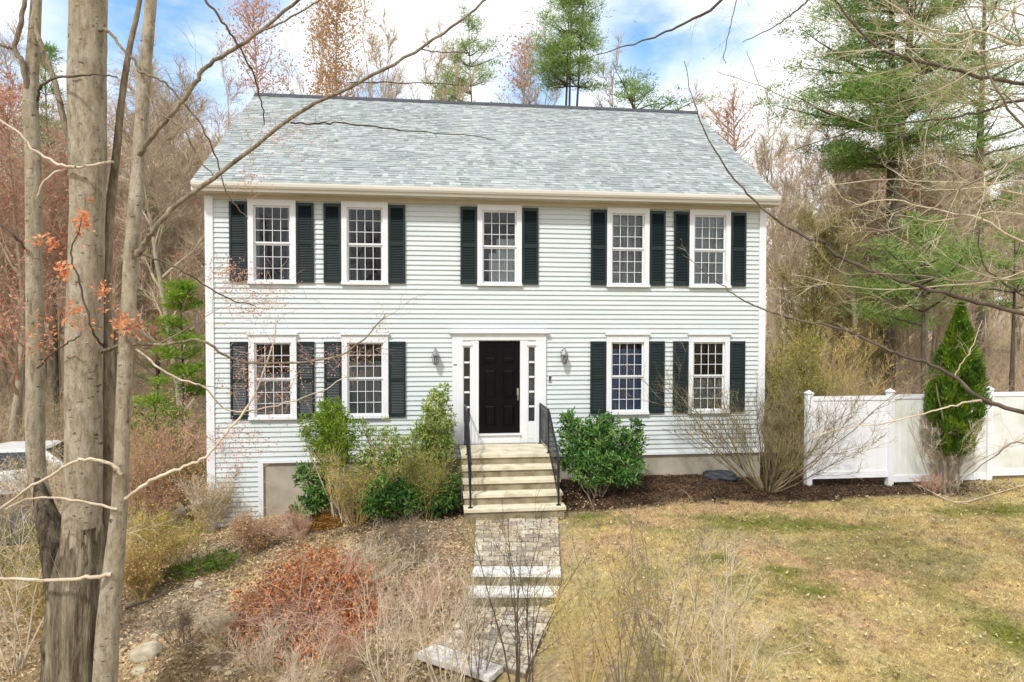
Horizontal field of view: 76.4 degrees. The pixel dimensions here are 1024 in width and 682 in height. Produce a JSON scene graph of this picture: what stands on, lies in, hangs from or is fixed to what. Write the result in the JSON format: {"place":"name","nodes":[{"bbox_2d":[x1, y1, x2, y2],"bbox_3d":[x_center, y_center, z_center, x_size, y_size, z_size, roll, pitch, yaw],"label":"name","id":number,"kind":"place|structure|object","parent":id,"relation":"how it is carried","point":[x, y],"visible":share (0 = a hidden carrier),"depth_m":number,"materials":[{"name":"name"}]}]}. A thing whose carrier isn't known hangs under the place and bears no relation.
{"place":"outdoors","nodes":[
{"label":"outdoors","id":0,"kind":"place"},
{"bbox_2d":[0,472,150,543],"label":"driveway","id":1,"kind":"structure","parent":0,"point":[12,525],"depth_m":16.13,"materials":[{"name":"asphalt"}]},
{"bbox_2d":[0,440,63,493],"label":"parked car","id":2,"kind":"object","parent":1,"relation":"on","point":[9,447],"visible":0.05,"depth_m":18.68,"materials":[{"name":"white paint"}]},
{"bbox_2d":[0,511,522,681],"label":"dry grass","id":3,"kind":"structure","parent":0,"point":[245,566],"depth_m":8.58,"materials":[{"name":"plant"}]},
{"bbox_2d":[0,303,1023,681],"bbox_3d":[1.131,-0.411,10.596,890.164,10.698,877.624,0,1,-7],"label":"ground","id":4,"kind":"structure","parent":0,"point":[546,669],"depth_m":9.40,"materials":[{"name":"plant"}]},
{"bbox_2d":[0,490,61,602],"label":"dry brush","id":5,"kind":"object","parent":4,"relation":"on","point":[3,564],"visible":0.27,"depth_m":10.44,"materials":[{"name":"beige plant"}]},
{"bbox_2d":[0,437,62,538],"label":"dry brush","id":6,"kind":"object","parent":4,"relation":"on","point":[12,495],"visible":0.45,"depth_m":14.94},
{"bbox_2d":[14,40,68,416],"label":"pine tree","id":7,"kind":"object","parent":4,"relation":"on","point":[50,49],"visible":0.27,"depth_m":29.36,"materials":[{"name":"green plant"}]},
{"bbox_2d":[0,62,126,441],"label":"budding maple","id":8,"kind":"object","parent":4,"relation":"on","point":[18,371],"visible":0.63,"depth_m":21.91,"materials":[{"name":"brown wood"}]},
{"bbox_2d":[0,5,127,439],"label":"bare tree","id":9,"kind":"object","parent":4,"relation":"on","point":[8,259],"visible":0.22,"depth_m":23.80,"materials":[{"name":"plant"}]},
{"bbox_2d":[0,532,130,638],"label":"dry brush","id":10,"kind":"object","parent":4,"relation":"on","point":[39,611],"visible":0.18,"depth_m":9.14,"materials":[{"name":"brown plant"}]},
{"bbox_2d":[19,101,149,341],"bbox_3d":[-14.798,-2.049,22.860,4.156,12.692,5.168,-1,2,-32],"label":"bare tree","id":11,"kind":"object","parent":4,"relation":"on","point":[61,220],"visible":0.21,"depth_m":22.82,"materials":[{"name":"plant"}]},
{"bbox_2d":[0,470,185,673],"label":"bramble","id":12,"kind":"object","parent":4,"relation":"on","point":[16,632],"visible":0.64,"depth_m":8.60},
{"bbox_2d":[57,394,205,535],"bbox_3d":[-7.739,2.631,13.828,2.878,3.370,2.913,1,1,18],"label":"dry brush","id":13,"kind":"object","parent":4,"relation":"on","point":[165,449],"visible":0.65,"depth_m":14.12,"materials":[{"name":"plant"}]},
{"bbox_2d":[56,17,208,457],"bbox_3d":[-10.822,-2.944,20.996,5.238,14.609,5.401,0,1,-7],"label":"bare tree","id":14,"kind":"object","parent":4,"relation":"on","point":[192,246],"visible":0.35,"depth_m":20.84,"materials":[{"name":"plant"}]},
{"bbox_2d":[45,44,222,418],"bbox_3d":[-15.510,-4.215,27.299,6.810,16.852,8.091,0,1,-7],"label":"bare tree","id":15,"kind":"object","parent":4,"relation":"on","point":[180,128],"visible":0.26,"depth_m":27.53,"materials":[{"name":"plant"}]},
{"bbox_2d":[122,528,177,601],"bbox_3d":[-6.008,3.604,10.545,1.185,1.222,1.269,0,1,9],"label":"dry brush","id":16,"kind":"object","parent":4,"relation":"on","point":[144,573],"visible":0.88,"depth_m":10.37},
{"bbox_2d":[114,151,204,376],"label":"bare tree","id":17,"kind":"object","parent":4,"relation":"on","point":[168,245],"visible":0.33,"depth_m":27.61,"materials":[{"name":"brown wood"}]},
{"bbox_2d":[130,373,191,492],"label":"hemlock","id":18,"kind":"object","parent":4,"relation":"on","point":[156,401],"visible":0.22,"depth_m":17.90,"materials":[{"name":"green plant"}]},
{"bbox_2d":[128,438,205,537],"bbox_3d":[-7.611,3.242,14.083,2.174,2.114,2.368,-1,2,-39],"label":"dry brush","id":19,"kind":"object","parent":4,"relation":"on","point":[148,492],"visible":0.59,"depth_m":13.81,"materials":[{"name":"plant"}]},
{"bbox_2d":[135,243,205,394],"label":"budding maple","id":20,"kind":"object","parent":4,"relation":"on","point":[154,328],"visible":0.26,"depth_m":23.70,"materials":[{"name":"plant"}]},
{"bbox_2d":[124,491,221,580],"bbox_3d":[-5.971,3.305,11.047,2.021,1.518,1.730,0,1,-7],"label":"dry brush","id":21,"kind":"object","parent":4,"relation":"on","point":[179,535],"visible":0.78,"depth_m":11.02,"materials":[{"name":"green plant"}]},
{"bbox_2d":[141,276,205,473],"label":"hemlock","id":22,"kind":"object","parent":4,"relation":"on","point":[184,287],"visible":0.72,"depth_m":19.14,"materials":[{"name":"green plant"}]},
{"bbox_2d":[153,435,206,520],"bbox_3d":[-6.845,3.054,14.525,1.987,1.950,2.501,0,1,-7],"label":"dry brush","id":23,"kind":"object","parent":4,"relation":"on","point":[185,469],"visible":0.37,"depth_m":14.21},
{"bbox_2d":[134,593,227,654],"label":"bare shrub","id":24,"kind":"object","parent":4,"relation":"on","point":[184,620],"visible":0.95,"depth_m":8.62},
{"bbox_2d":[157,546,240,581],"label":"juniper","id":25,"kind":"object","parent":4,"relation":"on","point":[213,562],"visible":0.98,"depth_m":11.12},
{"bbox_2d":[167,454,244,533],"bbox_3d":[-6.138,3.187,13.389,1.567,1.633,1.614,0,1,-7],"label":"dry brush","id":26,"kind":"object","parent":4,"relation":"on","point":[198,493],"visible":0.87,"depth_m":13.22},
{"bbox_2d":[181,603,297,680],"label":"bare shrub","id":27,"kind":"object","parent":4,"relation":"on","point":[268,644],"visible":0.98,"depth_m":7.89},
{"bbox_2d":[0,0,495,681],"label":"maple tree","id":28,"kind":"object","parent":4,"relation":"on","point":[82,546],"visible":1,"depth_m":6.66,"materials":[{"name":"grey plant"}]},
{"bbox_2d":[218,499,293,554],"bbox_3d":[-4.697,3.457,11.941,1.232,1.027,1.295,-1,2,-37],"label":"dry brush","id":29,"kind":"object","parent":4,"relation":"on","point":[245,529],"visible":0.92,"depth_m":11.86,"materials":[{"name":"plant"}]},
{"bbox_2d":[211,0,310,120],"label":"budding maple","id":30,"kind":"object","parent":4,"relation":"on","point":[253,23],"visible":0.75,"depth_m":29.14,"materials":[{"name":"plant"}]},
{"bbox_2d":[263,610,344,681],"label":"bare shrub","id":31,"kind":"object","parent":4,"relation":"on","point":[294,665],"visible":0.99,"depth_m":7.01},
{"bbox_2d":[221,539,393,668],"bbox_3d":[-2.723,3.447,8.852,2.381,1.225,2.044,1,2,40],"label":"barberry shrub","id":32,"kind":"object","parent":4,"relation":"on","point":[301,609],"visible":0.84,"depth_m":8.69,"materials":[{"name":"red plant"}]},
{"bbox_2d":[286,461,335,525],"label":"rhododendron","id":33,"kind":"object","parent":4,"relation":"on","point":[314,502],"visible":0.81,"depth_m":12.71,"materials":[{"name":"green plant"}]},
{"bbox_2d":[296,393,361,521],"bbox_3d":[-3.584,2.283,12.710,1.293,2.551,0.880,0,1,-7],"label":"yew bush","id":34,"kind":"object","parent":4,"relation":"on","point":[331,429],"visible":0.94,"depth_m":12.62,"materials":[{"name":"green plant"}]},
{"bbox_2d":[292,0,391,96],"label":"budding maple","id":35,"kind":"object","parent":4,"relation":"on","point":[327,29],"visible":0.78,"depth_m":29.34,"materials":[{"name":"plant"}]},
{"bbox_2d":[311,612,382,681],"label":"bare shrub","id":36,"kind":"object","parent":4,"relation":"on","point":[350,649],"visible":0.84,"depth_m":7.41,"materials":[{"name":"plant"}]},
{"bbox_2d":[301,429,404,526],"bbox_3d":[-2.856,2.620,12.313,1.807,1.875,2.426,-1,2,-40],"label":"bare shrub","id":37,"kind":"object","parent":4,"relation":"on","point":[345,480],"visible":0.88,"depth_m":12.21,"materials":[{"name":"brown plant"}]},
{"bbox_2d":[0,478,747,681],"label":"fallen leaves","id":38,"kind":"object","parent":4,"relation":"on","point":[126,649],"depth_m":9.92,"materials":[{"name":"plant"}]},
{"bbox_2d":[344,1,406,98],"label":"bare tree","id":39,"kind":"object","parent":4,"relation":"on","point":[389,45],"visible":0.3,"depth_m":29.30,"materials":[{"name":"plant"}]},
{"bbox_2d":[331,518,423,600],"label":"bare shrub","id":40,"kind":"object","parent":4,"relation":"on","point":[370,560],"visible":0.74,"depth_m":9.32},
{"bbox_2d":[323,548,439,681],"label":"bare shrub","id":41,"kind":"object","parent":4,"relation":"on","point":[384,612],"visible":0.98,"depth_m":6.89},
{"bbox_2d":[349,416,441,512],"bbox_3d":[-2.288,2.449,12.861,1.839,1.960,0.851,0,1,-7],"label":"andromeda shrub","id":42,"kind":"object","parent":4,"relation":"on","point":[386,453],"visible":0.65,"depth_m":12.85,"materials":[{"name":"green plant"}]},
{"bbox_2d":[352,469,463,521],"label":"rhododendron","id":43,"kind":"object","parent":4,"relation":"on","point":[396,497],"visible":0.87,"depth_m":12.07,"materials":[{"name":"green plant"}]},
{"bbox_2d":[370,501,453,566],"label":"bare shrub","id":44,"kind":"object","parent":4,"relation":"on","point":[412,532],"visible":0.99,"depth_m":10.09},
{"bbox_2d":[374,533,477,632],"bbox_3d":[-1.200,3.149,8.237,1.302,1.227,1.328,1,1,28],"label":"bare shrub","id":45,"kind":"object","parent":4,"relation":"on","point":[430,592],"visible":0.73,"depth_m":8.39,"materials":[{"name":"plant"}]},
{"bbox_2d":[407,382,458,494],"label":"andromeda shrub","id":46,"kind":"object","parent":4,"relation":"on","point":[439,425],"visible":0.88,"depth_m":13.25,"materials":[{"name":"green plant"}]},
{"bbox_2d":[390,429,476,519],"bbox_3d":[-1.444,2.523,12.361,1.510,1.751,1.492,-1,2,-43],"label":"bare shrub","id":47,"kind":"object","parent":4,"relation":"on","point":[439,475],"visible":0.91,"depth_m":12.16,"materials":[{"name":"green plant"}]},
{"bbox_2d":[371,516,527,681],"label":"bare shrub","id":48,"kind":"object","parent":4,"relation":"on","point":[447,644],"visible":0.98,"depth_m":6.90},
{"bbox_2d":[414,644,502,681],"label":"granite step","id":49,"kind":"object","parent":4,"relation":"on","point":[490,674],"visible":0.63,"depth_m":7.45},
{"bbox_2d":[416,4,505,102],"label":"pine tree","id":50,"kind":"object","parent":4,"relation":"on","point":[463,45],"visible":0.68,"depth_m":33.72,"materials":[{"name":"green plant"}]},
{"bbox_2d":[435,538,528,681],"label":"bare shrub","id":51,"kind":"object","parent":4,"relation":"on","point":[478,634],"visible":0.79,"depth_m":7.29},
{"bbox_2d":[190,93,780,529],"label":"house","id":52,"kind":"structure","parent":4,"relation":"on","point":[526,247],"depth_m":14.37,"materials":[{"name":"wood"}]},
{"bbox_2d":[247,199,296,283],"bbox_3d":[-5.031,-2.077,13.678,0.991,1.760,0.185,0,1,-7],"label":"window","id":53,"kind":"structure","parent":52,"relation":"in","point":[253,205],"depth_m":13.66,"materials":[{"name":"white glass"}]},
{"bbox_2d":[246,333,297,419],"bbox_3d":[-5.035,0.743,13.737,1.031,1.820,0.195,0,1,-7],"label":"window","id":54,"kind":"structure","parent":52,"relation":"in","point":[281,338],"depth_m":13.74,"materials":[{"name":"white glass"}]},
{"bbox_2d":[341,201,388,284],"bbox_3d":[-3.138,-2.079,13.900,0.991,1.760,0.185,0,1,-7],"label":"window","id":55,"kind":"structure","parent":52,"relation":"in","point":[346,206],"depth_m":13.87,"materials":[{"name":"white glass"}]},
{"bbox_2d":[340,333,389,418],"bbox_3d":[-3.142,0.741,13.959,1.031,1.820,0.194,0,1,-7],"label":"window","id":56,"kind":"structure","parent":52,"relation":"in","point":[368,397],"depth_m":13.98,"materials":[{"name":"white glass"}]},
{"bbox_2d":[477,204,521,285],"bbox_3d":[-0.275,-2.082,14.236,0.991,1.760,0.185,0,1,-7],"label":"window","id":57,"kind":"structure","parent":52,"relation":"in","point":[505,265],"depth_m":14.23,"materials":[{"name":"white glass"}]},
{"bbox_2d":[479,341,519,432],"bbox_3d":[-0.277,1.011,14.280,0.904,2.025,0.120,0,1,-7],"label":"door","id":58,"kind":"structure","parent":52,"relation":"in","point":[499,361],"depth_m":14.29,"materials":[{"name":"paint"}]},
{"bbox_2d":[606,207,649,286],"bbox_3d":[2.590,-2.085,14.558,0.991,1.760,0.154,0,1,-7],"label":"window","id":59,"kind":"structure","parent":52,"relation":"in","point":[628,229],"depth_m":14.60,"materials":[{"name":"white glass"}]},
{"bbox_2d":[605,333,650,414],"bbox_3d":[2.584,0.734,14.633,1.031,1.820,0.195,0,1,-7],"label":"window","id":60,"kind":"structure","parent":52,"relation":"in","point":[619,380],"depth_m":14.66,"materials":[{"name":"white glass"}]},
{"bbox_2d":[687,333,731,413],"bbox_3d":[4.477,0.732,14.855,1.031,1.820,0.194,0,1,-7],"label":"window","id":61,"kind":"structure","parent":52,"relation":"in","point":[696,338],"depth_m":14.85,"materials":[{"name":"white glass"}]},
{"bbox_2d":[688,209,731,287],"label":"window","id":62,"kind":"structure","parent":52,"relation":"in","point":[709,230],"depth_m":14.82,"materials":[{"name":"white glass"}]},
{"bbox_2d":[422,577,559,649],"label":"path risers","id":63,"kind":"object","parent":4,"relation":"on","point":[525,583],"visible":0.22,"depth_m":9.28,"materials":[{"name":"stone"}]},
{"bbox_2d":[437,606,552,678],"bbox_3d":[-0.192,3.786,8.326,1.213,0.209,1.819,0,1,16],"label":"path landing","id":64,"kind":"object","parent":4,"relation":"on","point":[506,636],"visible":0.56,"depth_m":8.13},
{"bbox_2d":[0,329,1023,501],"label":"undergrowth","id":65,"kind":"object","parent":4,"relation":"on","point":[992,382],"visible":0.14,"depth_m":26.78,"materials":[{"name":"plant"}]},
{"bbox_2d":[459,443,565,523],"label":"entry steps","id":66,"kind":"structure","parent":4,"relation":"on","point":[522,472],"depth_m":12.52,"materials":[{"name":"stone"}]},
{"bbox_2d":[538,403,560,505],"bbox_3d":[0.745,2.203,13.135,0.080,1.657,2.346,0,1,-7],"label":"handrail","id":67,"kind":"object","parent":66,"relation":"on","point":[547,437],"visible":1,"depth_m":12.97,"materials":[{"name":"black metal"}]},
{"bbox_2d":[13,142,1023,364],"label":"distant woods","id":68,"kind":"object","parent":4,"relation":"on","point":[769,318],"visible":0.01,"depth_m":63.48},
{"bbox_2d":[496,18,553,104],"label":"budding maple","id":69,"kind":"object","parent":4,"relation":"on","point":[520,60],"visible":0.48,"depth_m":35.92,"materials":[{"name":"plant"}]},
{"bbox_2d":[450,482,602,681],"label":"bare shrub","id":70,"kind":"object","parent":4,"relation":"on","point":[517,649],"visible":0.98,"depth_m":6.91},
{"bbox_2d":[522,0,614,105],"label":"pine tree","id":71,"kind":"object","parent":4,"relation":"on","point":[558,63],"visible":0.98,"depth_m":30.35,"materials":[{"name":"green plant"}]},
{"bbox_2d":[520,509,651,681],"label":"bare shrub","id":72,"kind":"object","parent":4,"relation":"on","point":[597,668],"visible":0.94,"depth_m":6.81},
{"bbox_2d":[555,406,649,497],"bbox_3d":[1.890,2.281,13.300,2.126,1.891,1.318,0,1,-7],"label":"rhododendron","id":73,"kind":"object","parent":4,"relation":"on","point":[592,447],"visible":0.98,"depth_m":13.25,"materials":[{"name":"green plant"}]},
{"bbox_2d":[552,530,694,681],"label":"bare shrub","id":74,"kind":"object","parent":4,"relation":"on","point":[622,636],"visible":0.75,"depth_m":6.97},
{"bbox_2d":[604,63,722,110],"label":"pine tree","id":75,"kind":"object","parent":4,"relation":"on","point":[626,82],"visible":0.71,"depth_m":28.84,"materials":[{"name":"green plant"}]},
{"bbox_2d":[325,473,1020,540],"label":"mulch chips","id":76,"kind":"object","parent":4,"relation":"on","point":[840,496],"visible":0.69,"depth_m":13.71,"materials":[{"name":"wood"}]},
{"bbox_2d":[560,468,793,681],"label":"bare shrub","id":77,"kind":"object","parent":4,"relation":"on","point":[648,618],"visible":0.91,"depth_m":6.70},
{"bbox_2d":[638,513,822,681],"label":"bare shrub","id":78,"kind":"object","parent":4,"relation":"on","point":[720,662],"visible":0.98,"depth_m":6.23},
{"bbox_2d":[688,68,787,172],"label":"budding maple","id":79,"kind":"object","parent":4,"relation":"on","point":[733,140],"visible":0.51,"depth_m":23.54,"materials":[{"name":"plant"}]},
{"bbox_2d":[754,83,793,271],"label":"bare tree","id":80,"kind":"object","parent":4,"relation":"on","point":[770,184],"visible":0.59,"depth_m":28.73,"materials":[{"name":"plant"}]},
{"bbox_2d":[743,125,829,352],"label":"bare tree","id":81,"kind":"object","parent":4,"relation":"on","point":[772,221],"visible":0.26,"depth_m":46.95,"materials":[{"name":"plant"}]},
{"bbox_2d":[616,337,961,493],"bbox_3d":[5.142,1.478,13.728,6.299,3.521,4.649,0,1,-7],"label":"bare shrub","id":82,"kind":"object","parent":4,"relation":"on","point":[762,423],"visible":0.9,"depth_m":13.29,"materials":[{"name":"brown plant"}]},
{"bbox_2d":[569,0,1023,494],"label":"bare tree","id":83,"kind":"object","parent":4,"relation":"on","point":[963,70],"visible":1,"depth_m":6.30,"materials":[{"name":"brown wood"}]},
{"bbox_2d":[770,98,824,373],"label":"bare tree","id":84,"kind":"object","parent":4,"relation":"on","point":[802,205],"visible":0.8,"depth_m":23.67,"materials":[{"name":"plant"}]},
{"bbox_2d":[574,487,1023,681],"bbox_3d":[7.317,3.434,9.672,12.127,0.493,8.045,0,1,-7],"label":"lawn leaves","id":85,"kind":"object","parent":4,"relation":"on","point":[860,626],"visible":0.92,"depth_m":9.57,"materials":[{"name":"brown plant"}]},
{"bbox_2d":[764,309,842,472],"bbox_3d":[6.601,1.212,16.027,2.952,3.983,2.931,0,1,-7],"label":"forsythia","id":86,"kind":"object","parent":4,"relation":"on","point":[800,366],"visible":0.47,"depth_m":15.65,"materials":[{"name":"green plant"}]},
{"bbox_2d":[766,131,876,348],"bbox_3d":[12.328,-3.017,27.132,5.209,11.855,4.600,1,1,18],"label":"bare tree","id":87,"kind":"object","parent":4,"relation":"on","point":[803,224],"visible":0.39,"depth_m":26.92,"materials":[{"name":"plant"}]},
{"bbox_2d":[766,192,877,389],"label":"bare tree","id":88,"kind":"object","parent":4,"relation":"on","point":[825,294],"visible":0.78,"depth_m":22.53,"materials":[{"name":"brown plant"}]},
{"bbox_2d":[770,147,882,379],"bbox_3d":[14.748,-3.222,30.301,5.329,12.129,4.707,0,1,-2],"label":"bare tree","id":89,"kind":"object","parent":4,"relation":"on","point":[855,214],"visible":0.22,"depth_m":30.07,"materials":[{"name":"brown wood"}]},
{"bbox_2d":[765,314,909,455],"bbox_3d":[8.342,1.142,17.937,4.719,4.109,4.859,1,2,35],"label":"forsythia","id":90,"kind":"object","parent":4,"relation":"on","point":[861,370],"visible":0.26,"depth_m":17.26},
{"bbox_2d":[818,266,871,393],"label":"bare tree","id":91,"kind":"object","parent":4,"relation":"on","point":[840,321],"visible":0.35,"depth_m":27.80,"materials":[{"name":"brown plant"}]},
{"bbox_2d":[782,120,923,394],"bbox_3d":[13.784,-3.278,26.651,5.926,12.342,4.987,1,2,30],"label":"bare tree","id":92,"kind":"object","parent":4,"relation":"on","point":[851,193],"visible":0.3,"depth_m":26.74,"materials":[{"name":"brown wood"}]},
{"bbox_2d":[815,168,918,359],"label":"bare tree","id":93,"kind":"object","parent":4,"relation":"on","point":[865,191],"visible":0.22,"depth_m":29.44,"materials":[{"name":"brown wood"}]},
{"bbox_2d":[839,267,908,395],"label":"bare tree","id":94,"kind":"object","parent":4,"relation":"on","point":[876,333],"visible":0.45,"depth_m":24.87,"materials":[{"name":"brown plant"}]},
{"bbox_2d":[746,0,1023,394],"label":"pine tree","id":95,"kind":"object","parent":4,"relation":"on","point":[860,160],"visible":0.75,"depth_m":24.02,"materials":[{"name":"green plant"}]},
{"bbox_2d":[803,386,1023,485],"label":"vinyl fence","id":96,"kind":"object","parent":4,"relation":"on","point":[895,460],"visible":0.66,"depth_m":14.53,"materials":[{"name":"plastic"}]},
{"bbox_2d":[816,208,1012,393],"bbox_3d":[13.401,-0.539,21.694,5.983,7.757,6.916,0,1,-7],"label":"pine tree","id":97,"kind":"object","parent":4,"relation":"on","point":[907,317],"visible":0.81,"depth_m":21.02,"materials":[{"name":"green plant"}]},
{"bbox_2d":[849,119,1012,392],"bbox_3d":[17.734,-3.385,29.365,6.205,12.629,6.190,0,1,-7],"label":"budding maple","id":98,"kind":"object","parent":4,"relation":"on","point":[905,192],"visible":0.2,"depth_m":28.59,"materials":[{"name":"brown wood"}]},
{"bbox_2d":[887,170,992,380],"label":"bare tree","id":99,"kind":"object","parent":4,"relation":"on","point":[939,327],"visible":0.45,"depth_m":23.26,"materials":[{"name":"brown wood"}]},
{"bbox_2d":[866,127,1022,366],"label":"bare tree","id":100,"kind":"object","parent":4,"relation":"on","point":[974,173],"visible":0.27,"depth_m":26.56,"materials":[{"name":"brown wood"}]},
{"bbox_2d":[920,301,992,492],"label":"arborvitae","id":101,"kind":"object","parent":4,"relation":"on","point":[942,391],"visible":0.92,"depth_m":13.66,"materials":[{"name":"plant"}]},
{"bbox_2d":[903,96,1023,371],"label":"pine tree","id":102,"kind":"object","parent":4,"relation":"on","point":[978,116],"visible":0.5,"depth_m":26.45,"materials":[{"name":"green plant"}]},
{"bbox_2d":[907,388,1023,487],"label":"bare shrub","id":103,"kind":"object","parent":4,"relation":"on","point":[936,459],"visible":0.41,"depth_m":14.11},
{"bbox_2d":[918,0,1023,384],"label":"pine tree","id":104,"kind":"object","parent":4,"relation":"on","point":[981,314],"visible":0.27,"depth_m":28.89,"materials":[{"name":"green plant"}]},
{"bbox_2d":[920,158,1022,368],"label":"bare tree","id":105,"kind":"object","parent":4,"relation":"on","point":[989,330],"visible":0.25,"depth_m":24.65,"materials":[{"name":"brown wood"}]},
{"bbox_2d":[954,225,1023,391],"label":"pine tree","id":106,"kind":"object","parent":4,"relation":"on","point":[1012,349],"visible":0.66,"depth_m":21.80,"materials":[{"name":"green plant"}]},
{"bbox_2d":[984,148,1023,319],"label":"bare tree","id":107,"kind":"object","parent":4,"relation":"on","point":[1002,223],"visible":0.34,"depth_m":30.20,"materials":[{"name":"plant"}]},
{"bbox_2d":[0,0,1023,302],"label":"sky","id":108,"kind":"structure","parent":0,"point":[666,54],"materials":[{"name":"blue"}]},
{"bbox_2d":[474,517,559,566],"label":"path","id":109,"kind":"structure","parent":0,"point":[527,545],"depth_m":10.61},
{"bbox_2d":[566,485,1023,681],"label":"grass","id":110,"kind":"structure","parent":0,"point":[881,569],"depth_m":9.40,"materials":[{"name":"plant"}]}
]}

